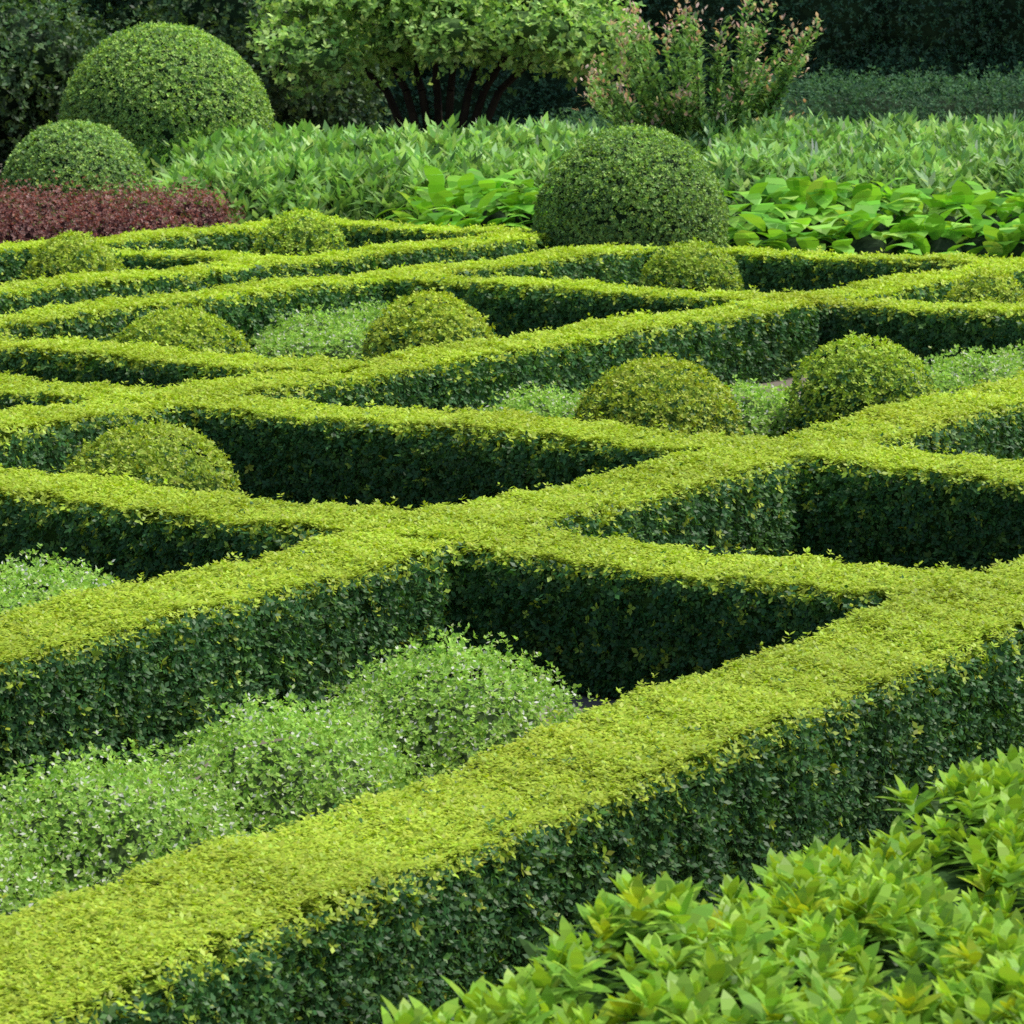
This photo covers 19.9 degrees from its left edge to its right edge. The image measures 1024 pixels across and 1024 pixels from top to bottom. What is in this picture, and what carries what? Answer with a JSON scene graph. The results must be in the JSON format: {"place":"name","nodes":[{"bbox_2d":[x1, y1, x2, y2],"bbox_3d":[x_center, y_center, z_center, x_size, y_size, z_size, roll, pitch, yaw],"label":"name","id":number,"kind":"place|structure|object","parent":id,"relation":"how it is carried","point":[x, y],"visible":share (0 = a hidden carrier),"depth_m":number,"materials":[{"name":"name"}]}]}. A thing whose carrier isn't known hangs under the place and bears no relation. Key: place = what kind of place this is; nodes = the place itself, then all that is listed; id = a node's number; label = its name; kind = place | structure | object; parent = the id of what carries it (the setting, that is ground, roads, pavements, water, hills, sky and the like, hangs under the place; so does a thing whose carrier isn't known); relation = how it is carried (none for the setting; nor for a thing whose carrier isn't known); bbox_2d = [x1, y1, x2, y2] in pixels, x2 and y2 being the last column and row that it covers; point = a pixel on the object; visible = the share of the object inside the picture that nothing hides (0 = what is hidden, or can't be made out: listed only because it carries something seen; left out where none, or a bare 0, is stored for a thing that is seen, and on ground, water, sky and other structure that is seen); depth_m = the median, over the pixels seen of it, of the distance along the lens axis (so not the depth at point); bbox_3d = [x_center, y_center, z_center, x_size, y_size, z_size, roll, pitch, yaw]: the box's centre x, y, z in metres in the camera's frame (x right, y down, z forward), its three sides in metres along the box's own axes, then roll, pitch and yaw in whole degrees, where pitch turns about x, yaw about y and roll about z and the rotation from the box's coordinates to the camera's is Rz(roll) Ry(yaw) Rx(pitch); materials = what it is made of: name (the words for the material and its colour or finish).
{"place":"outdoors","nodes":[
{"label":"outdoors","id":0,"kind":"place"},
{"bbox_2d":[0,543,119,615],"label":"ground cover","id":1,"kind":"object","parent":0,"point":[64,579],"depth_m":14.41,"materials":[{"name":"green plant"}]},
{"bbox_2d":[64,417,246,495],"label":"topiary bush","id":2,"kind":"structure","parent":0,"point":[195,439],"depth_m":16.94,"materials":[{"name":"green plant"}]},
{"bbox_2d":[108,304,257,354],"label":"topiary bush","id":3,"kind":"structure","parent":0,"point":[139,323],"depth_m":24.55,"materials":[{"name":"green plant"}]},
{"bbox_2d":[0,331,370,389],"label":"hedge","id":4,"kind":"object","parent":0,"point":[176,358],"depth_m":23.25,"materials":[{"name":"green plant"}]},
{"bbox_2d":[0,159,953,842],"bbox_3d":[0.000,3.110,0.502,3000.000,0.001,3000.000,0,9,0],"label":"ground","id":5,"kind":"structure","parent":0,"point":[590,701],"depth_m":14.11,"materials":[{"name":"green plant"}]},
{"bbox_2d":[20,230,124,281],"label":"topiary bush","id":6,"kind":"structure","parent":5,"relation":"on","point":[32,264],"depth_m":32.06,"materials":[{"name":"green plant"}]},
{"bbox_2d":[0,119,156,209],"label":"topiary dome","id":7,"kind":"structure","parent":5,"relation":"on","point":[139,166],"depth_m":42.52,"materials":[{"name":"green plant"}]},
{"bbox_2d":[0,170,251,243],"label":"barberry shrub","id":8,"kind":"object","parent":5,"relation":"on","point":[134,220],"depth_m":41.66,"materials":[{"name":"red plant"}]},
{"bbox_2d":[0,217,283,284],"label":"hedge","id":9,"kind":"object","parent":5,"relation":"on","point":[143,236],"depth_m":37.61,"materials":[{"name":"green plant"}]},
{"bbox_2d":[6,239,303,270],"bbox_3d":[-4.275,-2.789,34.599,4.166,0.783,0.884,6,11,34],"label":"hedge","id":10,"kind":"object","parent":5,"relation":"on","point":[137,257],"depth_m":34.17,"materials":[{"name":"green plant"}]},
{"bbox_2d":[57,20,274,170],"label":"topiary dome","id":11,"kind":"structure","parent":5,"relation":"on","point":[208,39],"depth_m":45.37,"materials":[{"name":"green plant"}]},
{"bbox_2d":[0,0,396,178],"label":"trees","id":12,"kind":"object","parent":5,"relation":"on","point":[84,41],"depth_m":63.16,"materials":[{"name":"green plant"}]},
{"bbox_2d":[0,228,559,314],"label":"hedge","id":13,"kind":"object","parent":5,"relation":"on","point":[31,290],"depth_m":32.63,"materials":[{"name":"green plant"}]},
{"bbox_2d":[0,619,594,939],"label":"ground cover","id":14,"kind":"object","parent":5,"relation":"on","point":[171,787],"depth_m":10.58,"materials":[{"name":"green plant"}]},
{"bbox_2d":[250,207,348,256],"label":"topiary bush","id":15,"kind":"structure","parent":5,"relation":"on","point":[274,229],"depth_m":36.32,"materials":[{"name":"green plant"}]},
{"bbox_2d":[248,296,403,360],"bbox_3d":[-1.722,-1.505,28.512,1.829,0.997,3.014,0,9,0],"label":"ground cover","id":16,"kind":"object","parent":5,"relation":"on","point":[349,324],"depth_m":27.60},
{"bbox_2d":[0,242,655,353],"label":"hedge","id":17,"kind":"object","parent":5,"relation":"on","point":[45,317],"depth_m":29.52,"materials":[{"name":"green plant"}]},
{"bbox_2d":[120,110,567,228],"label":"perennial bed","id":18,"kind":"object","parent":5,"relation":"on","point":[334,170],"depth_m":43.06,"materials":[{"name":"green plant"}]},
{"bbox_2d":[358,287,500,360],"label":"topiary bush","id":19,"kind":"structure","parent":5,"relation":"on","point":[458,307],"depth_m":25.87,"materials":[{"name":"green plant"}]},
{"bbox_2d":[318,215,545,248],"bbox_3d":[-1.191,-3.530,39.155,4.122,0.795,0.859,6,11,33],"label":"hedge","id":20,"kind":"object","parent":5,"relation":"on","point":[409,229],"depth_m":39.09,"materials":[{"name":"green plant"}]},
{"bbox_2d":[245,0,657,133],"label":"tree","id":21,"kind":"object","parent":5,"relation":"on","point":[347,19],"depth_m":54.05,"materials":[{"name":"green plant"}]},
{"bbox_2d":[374,165,554,232],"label":"hosta plants","id":22,"kind":"object","parent":5,"relation":"on","point":[477,191],"depth_m":41.59,"materials":[{"name":"green plant"}]},
{"bbox_2d":[0,253,1023,475],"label":"hedge","id":23,"kind":"object","parent":5,"relation":"on","point":[421,362],"depth_m":23.89,"materials":[{"name":"green plant"}]},
{"bbox_2d":[530,122,730,247],"bbox_3d":[1.536,-3.861,37.860,2.614,2.361,2.398,0,9,0],"label":"topiary ball","id":24,"kind":"object","parent":5,"relation":"on","point":[559,167],"depth_m":37.10,"materials":[{"name":"green plant"}]},
{"bbox_2d":[478,373,799,437],"bbox_3d":[1.224,-0.761,22.419,3.172,0.519,1.063,-2,9,-13],"label":"ground cover","id":25,"kind":"object","parent":5,"relation":"on","point":[550,397],"visible":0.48,"depth_m":22.32,"materials":[{"name":"green plant"}]},
{"bbox_2d":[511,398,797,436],"bbox_3d":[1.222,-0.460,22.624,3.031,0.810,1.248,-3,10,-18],"label":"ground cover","id":26,"kind":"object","parent":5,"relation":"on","point":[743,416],"visible":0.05,"depth_m":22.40,"materials":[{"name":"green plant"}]},
{"bbox_2d":[569,352,745,437],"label":"topiary bush","id":27,"kind":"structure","parent":5,"relation":"on","point":[591,406],"depth_m":20.62,"materials":[{"name":"green plant"}]},
{"bbox_2d":[638,236,743,292],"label":"topiary bush","id":28,"kind":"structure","parent":5,"relation":"on","point":[685,282],"depth_m":30.58,"materials":[{"name":"green plant"}]},
{"bbox_2d":[362,265,1023,376],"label":"hedge","id":29,"kind":"object","parent":5,"relation":"on","point":[593,288],"depth_m":28.92,"materials":[{"name":"green plant"}]},
{"bbox_2d":[381,739,1023,1023],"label":"shrub","id":30,"kind":"object","parent":5,"relation":"on","point":[800,915],"depth_m":7.16,"materials":[{"name":"green plant"}]},
{"bbox_2d":[462,105,1023,238],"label":"perennial bed","id":31,"kind":"object","parent":5,"relation":"on","point":[984,153],"depth_m":45.72,"materials":[{"name":"green plant"}]},
{"bbox_2d":[535,58,1023,136],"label":"shrubbery","id":32,"kind":"object","parent":5,"relation":"on","point":[808,86],"depth_m":60.73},
{"bbox_2d":[642,243,1023,293],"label":"hedge","id":33,"kind":"object","parent":5,"relation":"on","point":[829,259],"depth_m":33.98,"materials":[{"name":"green plant"}]},
{"bbox_2d":[784,330,940,433],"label":"topiary bush","id":34,"kind":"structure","parent":5,"relation":"on","point":[827,349],"depth_m":21.96,"materials":[{"name":"green plant"}]},
{"bbox_2d":[712,173,1023,264],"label":"hosta plants","id":35,"kind":"object","parent":5,"relation":"on","point":[865,201],"depth_m":40.84,"materials":[{"name":"green plant"}]},
{"bbox_2d":[911,338,1023,459],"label":"ground cover","id":36,"kind":"object","parent":5,"relation":"on","point":[1007,362],"visible":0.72,"depth_m":24.77,"materials":[{"name":"green plant"}]},
{"bbox_2d":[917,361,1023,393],"bbox_3d":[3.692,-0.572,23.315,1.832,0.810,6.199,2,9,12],"label":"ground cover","id":37,"kind":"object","parent":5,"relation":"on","point":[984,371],"visible":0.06,"depth_m":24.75,"materials":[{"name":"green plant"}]},
{"bbox_2d":[938,263,1023,312],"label":"topiary bush","id":38,"kind":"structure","parent":5,"relation":"on","point":[953,294],"depth_m":28.56,"materials":[{"name":"green plant"}]},
{"bbox_2d":[0,462,1019,704],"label":"hedge","id":39,"kind":"object","parent":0,"point":[654,570],"depth_m":14.36,"materials":[{"name":"green plant"}]},
{"bbox_2d":[0,555,1023,1023],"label":"hedge","id":40,"kind":"object","parent":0,"point":[252,883],"depth_m":9.72,"materials":[{"name":"green plant"}]},
{"bbox_2d":[0,366,1023,817],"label":"hedge","id":41,"kind":"object","parent":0,"point":[88,618],"depth_m":13.82,"materials":[{"name":"green plant"}]},
{"bbox_2d":[0,370,1023,573],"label":"hedge","id":42,"kind":"object","parent":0,"point":[1002,474],"depth_m":18.70,"materials":[{"name":"green plant"}]},
{"bbox_2d":[0,0,1023,158],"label":"background hedge","id":43,"kind":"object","parent":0,"point":[805,13],"depth_m":77.75,"materials":[{"name":"green plant"}]},
{"bbox_2d":[571,0,824,148],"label":"flower shrub","id":44,"kind":"object","parent":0,"point":[735,96],"depth_m":48.68,"materials":[{"name":"green plant"}]}
]}

